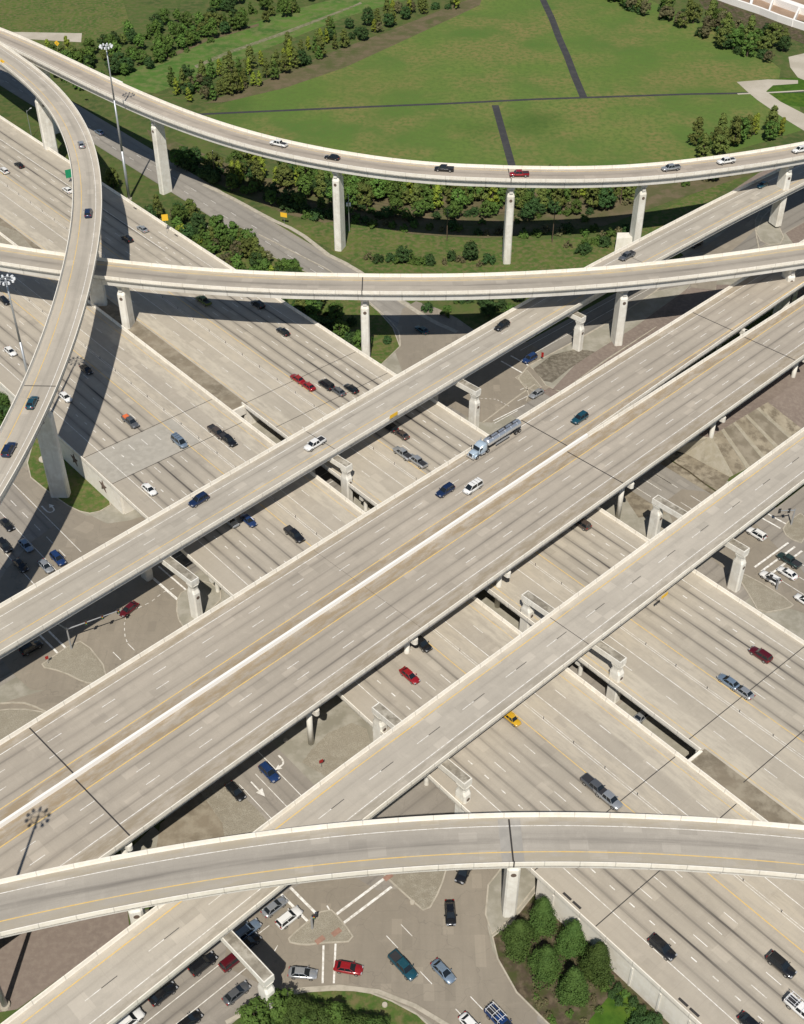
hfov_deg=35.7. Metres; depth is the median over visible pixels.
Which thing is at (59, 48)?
broadleaf tree
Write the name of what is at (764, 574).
sport utility car
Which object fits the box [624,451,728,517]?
slope apron
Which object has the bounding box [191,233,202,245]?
broadleaf tree
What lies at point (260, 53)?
conical tree
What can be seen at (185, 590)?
gravel island kerb
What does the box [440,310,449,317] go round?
bush
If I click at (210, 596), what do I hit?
gravel island
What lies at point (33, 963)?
bare dirt
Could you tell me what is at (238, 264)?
broadleaf tree
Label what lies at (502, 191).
conical tree
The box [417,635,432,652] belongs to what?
pickup truck
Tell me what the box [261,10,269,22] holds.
broadleaf tree
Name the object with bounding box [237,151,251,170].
conical tree
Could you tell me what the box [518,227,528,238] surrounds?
bush
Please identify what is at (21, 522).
frontage road
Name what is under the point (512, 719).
pickup truck
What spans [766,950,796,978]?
sport utility car
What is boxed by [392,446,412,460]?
pickup truck
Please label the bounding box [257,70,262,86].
conical tree
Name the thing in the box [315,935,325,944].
brick pad
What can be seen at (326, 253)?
sidewalk
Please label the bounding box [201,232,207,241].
broadleaf tree
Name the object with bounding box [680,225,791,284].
stained concrete
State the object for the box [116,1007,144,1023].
sport utility car
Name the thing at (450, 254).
bush
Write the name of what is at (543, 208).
broadleaf tree
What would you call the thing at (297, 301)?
conical tree
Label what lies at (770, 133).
broadleaf tree
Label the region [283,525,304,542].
pickup truck
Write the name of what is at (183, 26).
broadleaf tree
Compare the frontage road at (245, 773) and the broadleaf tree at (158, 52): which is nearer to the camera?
the frontage road at (245, 773)
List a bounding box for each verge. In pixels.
[201,781,266,836]
[208,227,398,363]
[255,991,425,1023]
[291,177,740,273]
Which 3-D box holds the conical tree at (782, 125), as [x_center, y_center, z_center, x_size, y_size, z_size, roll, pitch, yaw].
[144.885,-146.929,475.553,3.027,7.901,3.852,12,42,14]
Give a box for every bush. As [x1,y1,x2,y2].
[127,45,137,52]
[142,33,151,39]
[153,56,162,62]
[168,50,176,56]
[190,164,198,174]
[207,37,213,42]
[215,167,223,173]
[257,185,265,191]
[275,196,281,205]
[279,199,293,212]
[288,201,300,212]
[292,4,299,12]
[298,202,310,212]
[301,209,312,219]
[303,55,311,64]
[309,207,323,220]
[323,210,332,218]
[346,315,357,326]
[348,32,355,38]
[351,211,361,220]
[351,215,359,223]
[352,27,360,34]
[356,204,365,210]
[360,215,368,223]
[363,252,373,260]
[366,207,375,213]
[366,217,378,228]
[372,254,383,262]
[373,210,382,219]
[382,335,391,344]
[385,252,395,261]
[387,220,396,227]
[393,256,402,263]
[399,223,408,232]
[407,253,416,264]
[409,219,418,228]
[415,257,425,265]
[420,302,432,312]
[425,223,433,229]
[425,254,435,265]
[430,2,438,9]
[431,211,441,219]
[438,225,444,231]
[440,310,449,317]
[443,305,451,311]
[444,4,451,8]
[445,219,457,231]
[446,249,456,261]
[455,223,463,231]
[455,255,465,262]
[463,210,470,217]
[469,206,480,216]
[473,228,483,235]
[476,260,484,266]
[477,218,486,224]
[482,253,495,264]
[484,229,489,236]
[494,226,502,233]
[496,299,507,310]
[505,302,514,310]
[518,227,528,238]
[530,228,541,236]
[531,995,541,1001]
[535,999,543,1008]
[540,224,550,233]
[543,997,548,1005]
[544,1010,552,1019]
[549,1016,556,1023]
[554,226,565,235]
[559,222,575,234]
[561,207,571,215]
[563,240,572,247]
[564,1009,573,1018]
[574,244,588,255]
[579,228,589,237]
[579,1017,588,1023]
[580,214,589,222]
[581,237,591,243]
[584,242,592,251]
[585,207,593,214]
[588,223,598,232]
[590,993,596,1002]
[591,234,600,245]
[594,1005,603,1014]
[598,236,611,247]
[601,980,610,992]
[606,227,615,236]
[606,975,614,984]
[607,989,615,999]
[613,982,622,993]
[614,994,623,1006]
[615,226,621,232]
[621,1,632,10]
[621,197,633,205]
[621,224,629,232]
[621,988,630,998]
[623,1003,632,1014]
[625,1015,641,1023]
[627,1,635,11]
[628,995,639,1007]
[631,1010,637,1018]
[633,1014,654,1023]
[635,6,642,14]
[636,1004,646,1015]
[644,1010,663,1023]
[681,181,690,186]
[694,27,703,36]
[732,46,741,54]
[756,48,768,58]
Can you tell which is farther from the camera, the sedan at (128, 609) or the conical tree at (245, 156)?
the conical tree at (245, 156)
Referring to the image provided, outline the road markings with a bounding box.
[0,72,803,1023]
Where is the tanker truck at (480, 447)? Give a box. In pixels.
[466,419,521,459]
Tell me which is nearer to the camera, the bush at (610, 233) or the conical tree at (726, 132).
the bush at (610, 233)
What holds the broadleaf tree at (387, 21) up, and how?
on the ground at (132, 124)
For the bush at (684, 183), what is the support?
on the ditch ground at (658, 194)
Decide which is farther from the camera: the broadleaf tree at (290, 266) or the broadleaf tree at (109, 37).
the broadleaf tree at (109, 37)
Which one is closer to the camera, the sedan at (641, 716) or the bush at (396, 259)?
the sedan at (641, 716)
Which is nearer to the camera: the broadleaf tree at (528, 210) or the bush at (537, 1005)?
the bush at (537, 1005)
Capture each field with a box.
[200,0,801,192]
[759,77,803,106]
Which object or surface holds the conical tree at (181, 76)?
on the ground at (132, 124)
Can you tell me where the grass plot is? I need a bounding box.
[588,991,647,1023]
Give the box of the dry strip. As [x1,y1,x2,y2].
[206,0,480,102]
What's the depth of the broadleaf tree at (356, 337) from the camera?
359.27 m
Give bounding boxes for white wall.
[719,0,803,29]
[762,0,803,14]
[791,8,799,26]
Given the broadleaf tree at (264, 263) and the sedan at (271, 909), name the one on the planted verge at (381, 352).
the broadleaf tree at (264, 263)
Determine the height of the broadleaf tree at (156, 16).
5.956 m
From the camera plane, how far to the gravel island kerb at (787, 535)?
302.51 m
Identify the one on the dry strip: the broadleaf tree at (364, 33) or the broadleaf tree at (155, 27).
the broadleaf tree at (364, 33)
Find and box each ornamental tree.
[498,919,540,963]
[526,944,567,990]
[527,895,560,938]
[552,965,591,1008]
[554,919,591,960]
[576,941,616,990]
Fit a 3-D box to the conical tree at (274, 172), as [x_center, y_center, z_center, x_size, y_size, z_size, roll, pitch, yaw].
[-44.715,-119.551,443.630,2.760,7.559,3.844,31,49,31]
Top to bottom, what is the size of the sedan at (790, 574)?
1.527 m
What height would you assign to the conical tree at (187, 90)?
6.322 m
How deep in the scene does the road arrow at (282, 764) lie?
249.19 m
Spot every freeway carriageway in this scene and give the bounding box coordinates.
[0,116,803,822]
[0,232,803,1023]
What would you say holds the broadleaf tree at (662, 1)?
on the field at (487, 50)
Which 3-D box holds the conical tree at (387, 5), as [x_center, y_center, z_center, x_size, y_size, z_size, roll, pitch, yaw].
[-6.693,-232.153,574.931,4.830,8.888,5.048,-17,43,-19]
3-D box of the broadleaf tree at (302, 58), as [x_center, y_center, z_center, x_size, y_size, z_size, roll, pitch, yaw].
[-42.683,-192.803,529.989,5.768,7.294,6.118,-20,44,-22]
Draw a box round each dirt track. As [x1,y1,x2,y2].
[165,23,258,59]
[194,2,361,67]
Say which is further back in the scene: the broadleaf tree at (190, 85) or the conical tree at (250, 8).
the conical tree at (250, 8)
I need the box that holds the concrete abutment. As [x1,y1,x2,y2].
[615,232,631,250]
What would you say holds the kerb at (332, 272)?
on the frontage road at (201, 196)
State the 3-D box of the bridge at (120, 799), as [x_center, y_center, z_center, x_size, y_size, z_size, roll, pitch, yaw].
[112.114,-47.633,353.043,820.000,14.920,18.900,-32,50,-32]
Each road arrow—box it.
[41,504,53,512]
[251,781,264,795]
[275,755,283,769]
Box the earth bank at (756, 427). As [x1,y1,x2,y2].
[677,361,803,476]
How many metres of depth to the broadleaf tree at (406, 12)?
572.85 m
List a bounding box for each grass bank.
[0,0,128,49]
[115,0,403,92]
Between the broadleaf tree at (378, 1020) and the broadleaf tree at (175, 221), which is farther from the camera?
the broadleaf tree at (175, 221)
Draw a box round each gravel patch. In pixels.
[302,723,370,775]
[534,350,594,381]
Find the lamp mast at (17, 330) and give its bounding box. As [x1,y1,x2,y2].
[0,274,27,371]
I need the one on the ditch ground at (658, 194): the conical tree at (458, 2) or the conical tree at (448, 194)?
the conical tree at (448, 194)
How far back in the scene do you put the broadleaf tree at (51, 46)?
533.53 m
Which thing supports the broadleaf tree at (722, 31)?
on the field at (487, 50)
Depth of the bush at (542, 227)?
417.55 m
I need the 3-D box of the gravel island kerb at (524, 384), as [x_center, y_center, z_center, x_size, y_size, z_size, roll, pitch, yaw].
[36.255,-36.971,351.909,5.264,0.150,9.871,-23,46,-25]
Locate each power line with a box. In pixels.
[216,152,347,196]
[349,195,447,211]
[450,208,554,214]
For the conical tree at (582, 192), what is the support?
on the ditch ground at (658, 194)
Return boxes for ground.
[0,0,803,1023]
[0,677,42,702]
[22,332,803,1023]
[147,130,759,237]
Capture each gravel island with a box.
[0,710,42,739]
[43,642,104,681]
[177,582,219,624]
[290,911,351,943]
[390,871,444,908]
[487,868,537,932]
[530,285,688,390]
[691,253,710,256]
[742,575,791,610]
[756,207,782,243]
[784,514,803,541]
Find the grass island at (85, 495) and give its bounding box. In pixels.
[28,438,109,512]
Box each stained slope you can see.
[129,826,158,852]
[156,792,223,847]
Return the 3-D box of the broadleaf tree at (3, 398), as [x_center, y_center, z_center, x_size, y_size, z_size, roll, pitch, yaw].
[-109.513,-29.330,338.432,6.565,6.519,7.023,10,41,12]
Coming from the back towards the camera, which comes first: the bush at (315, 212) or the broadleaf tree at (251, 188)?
the broadleaf tree at (251, 188)
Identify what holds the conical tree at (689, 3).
on the field at (487, 50)
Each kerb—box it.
[0,702,45,711]
[0,709,43,712]
[27,448,110,513]
[42,641,105,683]
[176,581,220,625]
[207,226,399,363]
[256,989,427,1023]
[258,234,400,346]
[288,909,353,945]
[384,871,445,910]
[483,384,534,422]
[485,868,536,934]
[492,891,549,1023]
[515,370,540,390]
[518,287,660,400]
[528,284,689,391]
[741,574,793,612]
[755,209,770,247]
[755,209,783,244]
[782,513,803,542]
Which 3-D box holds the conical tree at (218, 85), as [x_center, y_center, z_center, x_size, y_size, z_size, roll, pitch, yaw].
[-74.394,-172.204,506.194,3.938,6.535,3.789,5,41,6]
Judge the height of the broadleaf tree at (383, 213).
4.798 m
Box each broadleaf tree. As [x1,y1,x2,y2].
[0,391,10,407]
[0,405,9,417]
[0,413,3,425]
[47,44,55,50]
[56,45,65,52]
[60,49,71,56]
[64,45,77,52]
[71,50,81,62]
[82,38,95,54]
[83,54,94,65]
[84,46,95,59]
[97,34,106,47]
[99,49,109,59]
[103,34,116,50]
[103,167,118,187]
[104,56,120,74]
[107,39,121,54]
[110,31,120,44]
[113,51,123,61]
[118,34,126,44]
[119,56,134,70]
[119,63,128,74]
[122,20,133,34]
[125,28,136,43]
[129,48,135,60]
[133,33,145,48]
[134,49,148,64]
[144,57,153,68]
[144,205,156,216]
[146,24,154,33]
[149,13,161,21]
[151,19,161,31]
[152,37,165,54]
[153,48,166,61]
[154,31,162,40]
[156,19,163,31]
[157,8,169,24]
[163,34,174,50]
[167,21,175,31]
[169,148,182,166]
[169,203,187,222]
[170,216,182,227]
[171,23,183,36]
[171,201,185,214]
[172,8,180,21]
[175,34,186,49]
[175,223,184,233]
[178,11,194,27]
[179,22,186,33]
[179,157,191,170]
[179,222,195,238]
[180,81,193,93]
[181,64,194,80]
[181,146,188,156]
[182,149,196,162]
[184,198,196,208]
[185,30,194,43]
[187,25,197,33]
[188,205,200,216]
[189,156,199,166]
[190,146,200,159]
[190,211,205,225]
[191,31,199,43]
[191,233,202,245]
[192,218,205,233]
[194,11,204,24]
[196,22,206,36]
[196,73,204,84]
[196,167,203,178]
[198,25,208,37]
[198,154,207,166]
[199,85,209,99]
[201,76,212,87]
[201,165,210,177]
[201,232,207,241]
[201,241,211,250]
[203,12,213,22]
[204,17,217,36]
[205,152,224,168]
[205,158,216,169]
[205,168,219,184]
[205,228,219,242]
[206,6,215,16]
[206,241,219,253]
[209,0,221,9]
[209,214,223,234]
[211,12,222,27]
[211,238,218,251]
[219,0,227,10]
[219,21,229,33]
[220,234,231,249]
[221,252,233,263]
[224,0,235,10]
[225,151,246,168]
[225,158,246,174]
[225,172,238,191]
[225,255,233,267]
[229,240,238,252]
[230,8,236,17]
[230,253,242,269]
[233,12,248,29]
[235,241,248,256]
[235,996,269,1023]
[236,237,254,257]
[237,228,256,246]
[240,7,247,17]
[246,165,263,180]
[248,181,257,192]
[249,250,266,264]
[249,252,263,266]
[252,258,271,270]
[258,0,268,10]
[260,987,293,1023]
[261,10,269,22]
[264,181,279,195]
[264,250,272,260]
[265,0,272,9]
[265,189,275,205]
[266,1016,278,1023]
[267,6,274,13]
[272,266,283,271]
[274,166,292,181]
[275,258,286,270]
[278,161,296,174]
[280,0,291,17]
[281,187,294,202]
[281,993,312,1023]
[282,259,293,269]
[285,267,300,271]
[286,263,301,271]
[287,258,297,268]
[288,1,297,12]
[289,190,303,207]
[292,262,301,270]
[293,304,305,313]
[294,49,306,65]
[296,165,312,180]
[296,174,312,195]
[297,173,311,187]
[299,193,306,204]
[299,1012,312,1023]
[304,299,320,315]
[304,1001,334,1023]
[308,168,315,180]
[308,313,318,320]
[311,178,319,192]
[311,299,322,307]
[313,169,330,179]
[316,197,325,208]
[316,315,335,330]
[320,178,331,194]
[320,1001,344,1023]
[322,28,333,38]
[326,185,332,203]
[328,302,343,319]
[331,1006,350,1023]
[333,319,350,338]
[342,1011,370,1023]
[343,178,352,198]
[343,327,351,341]
[343,1011,354,1023]
[344,17,353,27]
[344,174,352,185]
[344,199,353,214]
[345,175,362,196]
[347,331,360,346]
[348,182,368,206]
[352,181,367,200]
[352,329,372,350]
[355,184,374,208]
[357,26,368,38]
[358,176,373,190]
[361,6,373,25]
[362,1014,385,1023]
[370,178,387,201]
[375,1014,390,1023]
[376,22,383,32]
[379,205,392,217]
[383,12,393,26]
[386,180,407,198]
[389,197,403,216]
[394,0,402,12]
[396,245,412,262]
[399,187,411,204]
[400,5,410,19]
[400,207,411,219]
[406,0,415,11]
[411,201,425,217]
[421,184,440,202]
[421,196,434,212]
[445,205,455,216]
[448,200,462,219]
[450,187,468,205]
[457,186,468,196]
[462,240,478,259]
[476,186,489,200]
[479,200,495,217]
[479,299,500,315]
[490,201,499,214]
[504,190,520,204]
[520,191,535,207]
[520,202,536,219]
[529,196,541,209]
[536,203,546,212]
[539,188,555,199]
[540,196,551,208]
[547,200,561,212]
[555,188,570,201]
[571,198,581,214]
[597,187,616,209]
[626,0,636,8]
[641,0,650,15]
[658,5,669,19]
[660,0,675,6]
[664,6,674,19]
[674,11,688,27]
[677,13,688,27]
[688,2,702,22]
[697,134,711,152]
[698,25,710,37]
[703,15,714,27]
[710,126,723,142]
[712,9,720,23]
[712,134,729,154]
[715,15,725,26]
[715,27,731,48]
[717,11,731,25]
[719,32,733,48]
[728,28,744,48]
[729,116,750,129]
[732,117,750,139]
[735,19,745,28]
[751,29,763,45]
[756,35,771,50]
[761,22,776,41]
[763,50,774,62]
[764,22,782,47]
[764,120,779,140]
[778,35,791,50]
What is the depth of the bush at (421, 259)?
401.12 m
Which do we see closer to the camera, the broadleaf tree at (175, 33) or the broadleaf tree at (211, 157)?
the broadleaf tree at (211, 157)
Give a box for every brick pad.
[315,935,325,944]
[331,927,341,936]
[383,874,392,880]
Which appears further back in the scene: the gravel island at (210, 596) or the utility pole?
the utility pole
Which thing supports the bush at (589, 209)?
on the ditch ground at (658, 194)
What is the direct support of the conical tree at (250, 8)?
on the ground at (132, 124)
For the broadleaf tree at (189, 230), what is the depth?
412.60 m
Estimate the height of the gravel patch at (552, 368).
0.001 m
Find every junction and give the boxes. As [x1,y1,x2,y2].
[0,515,189,689]
[225,870,537,1023]
[396,301,548,421]
[446,869,502,969]
[668,489,803,612]
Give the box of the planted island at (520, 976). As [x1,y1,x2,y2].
[494,893,668,1023]
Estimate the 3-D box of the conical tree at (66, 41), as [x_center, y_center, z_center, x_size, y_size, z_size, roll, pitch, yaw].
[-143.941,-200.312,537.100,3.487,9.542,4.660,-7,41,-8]
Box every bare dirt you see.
[0,911,128,1011]
[544,168,803,396]
[553,287,688,389]
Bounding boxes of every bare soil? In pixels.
[699,0,803,43]
[742,0,803,20]
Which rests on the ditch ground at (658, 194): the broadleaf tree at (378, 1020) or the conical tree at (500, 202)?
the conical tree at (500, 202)
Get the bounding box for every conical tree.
[64,36,70,48]
[84,58,93,68]
[124,49,131,65]
[152,194,162,217]
[162,37,171,57]
[166,66,174,85]
[172,78,179,94]
[178,68,185,84]
[185,87,192,101]
[191,77,201,91]
[197,59,206,76]
[198,224,204,236]
[199,65,205,79]
[204,57,215,78]
[207,226,215,244]
[209,85,216,99]
[212,216,223,235]
[215,80,223,94]
[216,58,221,76]
[216,215,227,238]
[220,55,230,71]
[220,63,227,84]
[220,73,232,93]
[225,72,235,94]
[226,11,235,29]
[226,50,234,68]
[227,221,236,239]
[228,160,233,179]
[230,221,237,241]
[231,67,241,92]
[234,161,242,183]
[236,62,242,77]
[236,227,243,238]
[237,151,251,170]
[240,68,248,84]
[243,45,256,68]
[246,57,251,74]
[248,2,253,13]
[248,153,256,163]
[248,159,264,187]
[248,236,260,255]
[249,72,256,85]
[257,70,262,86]
[258,50,263,66]
[258,156,266,175]
[258,247,268,266]
[261,58,270,77]
[269,54,277,69]
[270,60,278,79]
[272,166,278,185]
[274,49,280,64]
[276,162,294,188]
[280,52,291,73]
[283,31,293,50]
[286,39,292,58]
[286,48,291,65]
[290,48,300,67]
[293,167,298,186]
[294,299,304,312]
[297,39,304,54]
[300,299,310,313]
[305,36,310,49]
[311,36,317,51]
[314,30,320,43]
[314,36,327,55]
[314,169,326,196]
[315,45,322,58]
[318,28,324,41]
[324,16,330,28]
[324,28,328,43]
[327,17,335,33]
[332,34,337,47]
[338,29,349,47]
[371,19,376,31]
[373,8,381,22]
[382,0,389,13]
[388,0,395,13]
[389,7,397,25]
[389,182,401,207]
[405,182,412,199]
[407,0,411,15]
[409,183,422,206]
[419,0,428,13]
[432,184,444,210]
[445,185,456,201]
[453,0,460,8]
[463,186,474,203]
[473,186,480,200]
[477,187,489,201]
[486,187,499,209]
[489,189,503,206]
[493,187,506,201]
[514,188,522,207]
[514,188,530,207]
[536,188,548,208]
[551,188,566,208]
[570,188,580,198]
[575,188,587,197]
[582,188,599,207]
[614,187,620,200]
[622,186,635,200]
[635,0,642,10]
[665,0,672,9]
[684,0,693,19]
[687,116,703,145]
[696,133,709,156]
[703,6,712,26]
[704,0,717,15]
[714,113,728,130]
[720,11,733,36]
[721,128,730,147]
[728,115,741,146]
[735,23,744,45]
[741,31,756,56]
[743,14,757,43]
[743,114,754,137]
[749,115,756,135]
[752,113,760,134]
[763,105,778,129]
[778,27,789,49]
[778,117,785,135]
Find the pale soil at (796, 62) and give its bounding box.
[789,53,803,79]
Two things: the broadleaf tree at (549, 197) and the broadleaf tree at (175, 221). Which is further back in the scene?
the broadleaf tree at (549, 197)
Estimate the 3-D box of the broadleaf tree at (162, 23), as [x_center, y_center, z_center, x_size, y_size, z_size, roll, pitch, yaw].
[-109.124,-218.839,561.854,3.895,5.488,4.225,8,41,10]
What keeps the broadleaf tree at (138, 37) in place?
on the ground at (132, 124)
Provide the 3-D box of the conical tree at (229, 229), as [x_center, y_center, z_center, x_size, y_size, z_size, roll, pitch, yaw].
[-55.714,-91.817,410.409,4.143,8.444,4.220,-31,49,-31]
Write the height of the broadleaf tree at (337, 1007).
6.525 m
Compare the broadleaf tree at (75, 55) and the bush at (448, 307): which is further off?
the broadleaf tree at (75, 55)
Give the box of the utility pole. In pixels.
[346,195,350,230]
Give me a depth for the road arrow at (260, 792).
244.36 m
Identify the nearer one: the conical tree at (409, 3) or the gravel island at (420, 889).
the gravel island at (420, 889)
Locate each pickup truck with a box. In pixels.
[121,414,138,428]
[196,295,211,305]
[207,424,223,438]
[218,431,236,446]
[269,139,287,147]
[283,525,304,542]
[303,435,325,451]
[387,949,417,981]
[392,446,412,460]
[409,454,427,468]
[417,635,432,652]
[434,164,453,172]
[484,1002,511,1023]
[502,711,521,726]
[509,169,528,177]
[580,773,605,798]
[593,787,623,810]
[618,250,635,260]
[661,163,680,171]
[716,156,735,164]
[776,552,802,568]
[783,991,803,1019]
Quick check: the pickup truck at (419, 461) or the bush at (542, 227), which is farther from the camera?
the bush at (542, 227)
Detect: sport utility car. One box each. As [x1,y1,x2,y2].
[0,167,8,174]
[0,441,16,456]
[0,537,12,552]
[19,639,42,655]
[49,549,65,566]
[84,208,91,217]
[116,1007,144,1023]
[121,234,132,242]
[187,951,217,977]
[188,491,208,507]
[218,953,239,972]
[226,518,238,527]
[234,918,261,940]
[250,299,264,308]
[258,761,279,782]
[275,905,302,929]
[383,422,398,432]
[435,482,454,497]
[454,869,471,884]
[494,319,510,331]
[522,352,537,363]
[570,410,588,424]
[575,518,591,530]
[648,933,677,961]
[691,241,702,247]
[746,526,767,540]
[748,645,773,663]
[759,570,781,585]
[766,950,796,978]
[792,145,803,153]
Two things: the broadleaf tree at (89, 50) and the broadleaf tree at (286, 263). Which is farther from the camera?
the broadleaf tree at (89, 50)
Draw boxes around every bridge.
[0,164,803,658]
[0,240,803,827]
[0,295,803,878]
[1,427,803,1023]
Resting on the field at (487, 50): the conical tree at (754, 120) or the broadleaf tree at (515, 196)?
the conical tree at (754, 120)
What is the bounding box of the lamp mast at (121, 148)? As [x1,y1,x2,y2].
[99,43,131,199]
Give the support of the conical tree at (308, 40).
on the ground at (132, 124)
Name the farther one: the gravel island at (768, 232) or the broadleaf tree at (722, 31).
the broadleaf tree at (722, 31)
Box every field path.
[198,91,803,114]
[492,105,515,165]
[540,0,587,97]
[737,90,803,94]
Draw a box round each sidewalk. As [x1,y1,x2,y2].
[203,184,457,332]
[225,985,448,1023]
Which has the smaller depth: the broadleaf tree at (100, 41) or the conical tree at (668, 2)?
the broadleaf tree at (100, 41)
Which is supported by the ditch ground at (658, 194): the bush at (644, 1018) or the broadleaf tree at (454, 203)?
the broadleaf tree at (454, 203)
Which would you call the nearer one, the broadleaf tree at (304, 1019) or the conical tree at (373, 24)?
the broadleaf tree at (304, 1019)
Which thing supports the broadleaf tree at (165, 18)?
on the ground at (132, 124)
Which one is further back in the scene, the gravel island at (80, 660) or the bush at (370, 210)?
the bush at (370, 210)
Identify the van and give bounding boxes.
[170,432,187,448]
[318,379,334,390]
[462,477,482,494]
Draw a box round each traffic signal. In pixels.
[58,608,119,648]
[310,914,315,928]
[769,574,779,589]
[778,508,795,524]
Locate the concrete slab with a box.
[13,32,81,41]
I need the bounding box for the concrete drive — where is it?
[737,79,803,129]
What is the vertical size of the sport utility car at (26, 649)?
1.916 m
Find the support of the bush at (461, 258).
on the verge at (362, 240)
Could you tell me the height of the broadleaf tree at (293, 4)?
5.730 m
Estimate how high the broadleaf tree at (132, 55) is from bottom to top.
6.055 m
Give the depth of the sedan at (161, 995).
210.71 m
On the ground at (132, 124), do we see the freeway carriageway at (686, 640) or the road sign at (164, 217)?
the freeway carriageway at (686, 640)
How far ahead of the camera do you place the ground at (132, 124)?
491.18 m
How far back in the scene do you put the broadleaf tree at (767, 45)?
539.58 m
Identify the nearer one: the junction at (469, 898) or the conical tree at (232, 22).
the junction at (469, 898)
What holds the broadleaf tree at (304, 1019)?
on the planted verge at (354, 1002)
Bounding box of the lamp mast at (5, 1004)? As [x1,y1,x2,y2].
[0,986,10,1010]
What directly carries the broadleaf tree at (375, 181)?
on the ditch ground at (658, 194)
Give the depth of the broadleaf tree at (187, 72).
514.25 m
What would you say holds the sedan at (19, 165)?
on the freeway carriageway at (686, 640)
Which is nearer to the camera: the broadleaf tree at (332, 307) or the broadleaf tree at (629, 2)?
the broadleaf tree at (332, 307)
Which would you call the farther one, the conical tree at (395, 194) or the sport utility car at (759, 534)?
the conical tree at (395, 194)
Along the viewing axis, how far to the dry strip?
542.30 m
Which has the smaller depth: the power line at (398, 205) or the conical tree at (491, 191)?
the power line at (398, 205)
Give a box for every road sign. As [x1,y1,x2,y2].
[65,169,71,181]
[161,214,167,230]
[280,212,286,223]
[390,411,397,418]
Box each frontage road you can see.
[0,67,409,331]
[0,189,803,685]
[0,484,54,578]
[131,487,803,1023]
[213,742,546,1023]
[510,393,803,572]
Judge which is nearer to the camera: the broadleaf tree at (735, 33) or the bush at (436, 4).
the broadleaf tree at (735, 33)
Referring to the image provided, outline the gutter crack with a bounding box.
[671,460,715,491]
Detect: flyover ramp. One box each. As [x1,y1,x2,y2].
[0,27,803,263]
[0,43,106,504]
[0,242,803,356]
[0,812,803,938]
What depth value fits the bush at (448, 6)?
585.63 m
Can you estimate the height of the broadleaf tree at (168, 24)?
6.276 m
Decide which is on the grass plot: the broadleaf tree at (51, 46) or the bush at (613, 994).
the bush at (613, 994)
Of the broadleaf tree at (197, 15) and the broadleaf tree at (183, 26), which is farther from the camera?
the broadleaf tree at (197, 15)
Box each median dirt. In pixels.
[0,218,247,409]
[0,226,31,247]
[691,749,803,824]
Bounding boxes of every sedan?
[0,295,9,304]
[0,517,14,531]
[3,346,16,356]
[12,557,28,572]
[14,162,23,168]
[18,538,33,552]
[25,395,38,408]
[37,558,53,573]
[58,391,72,402]
[62,186,71,193]
[77,140,84,147]
[79,364,92,374]
[94,129,103,135]
[118,600,138,617]
[136,225,148,232]
[141,482,157,495]
[148,981,177,1006]
[177,1009,202,1023]
[221,980,250,1005]
[225,780,245,801]
[239,513,256,527]
[243,932,261,948]
[260,895,287,918]
[276,327,290,336]
[287,966,317,980]
[289,373,304,383]
[300,381,315,391]
[324,154,340,160]
[331,386,345,396]
[333,960,363,976]
[343,383,358,393]
[394,429,409,439]
[399,666,420,684]
[414,325,429,334]
[430,958,456,984]
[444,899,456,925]
[458,1011,480,1023]
[528,388,544,398]
[633,709,649,723]
[717,673,739,689]
[733,684,755,700]
[737,1011,761,1023]
[756,181,768,188]
[777,566,798,580]
[793,593,803,604]

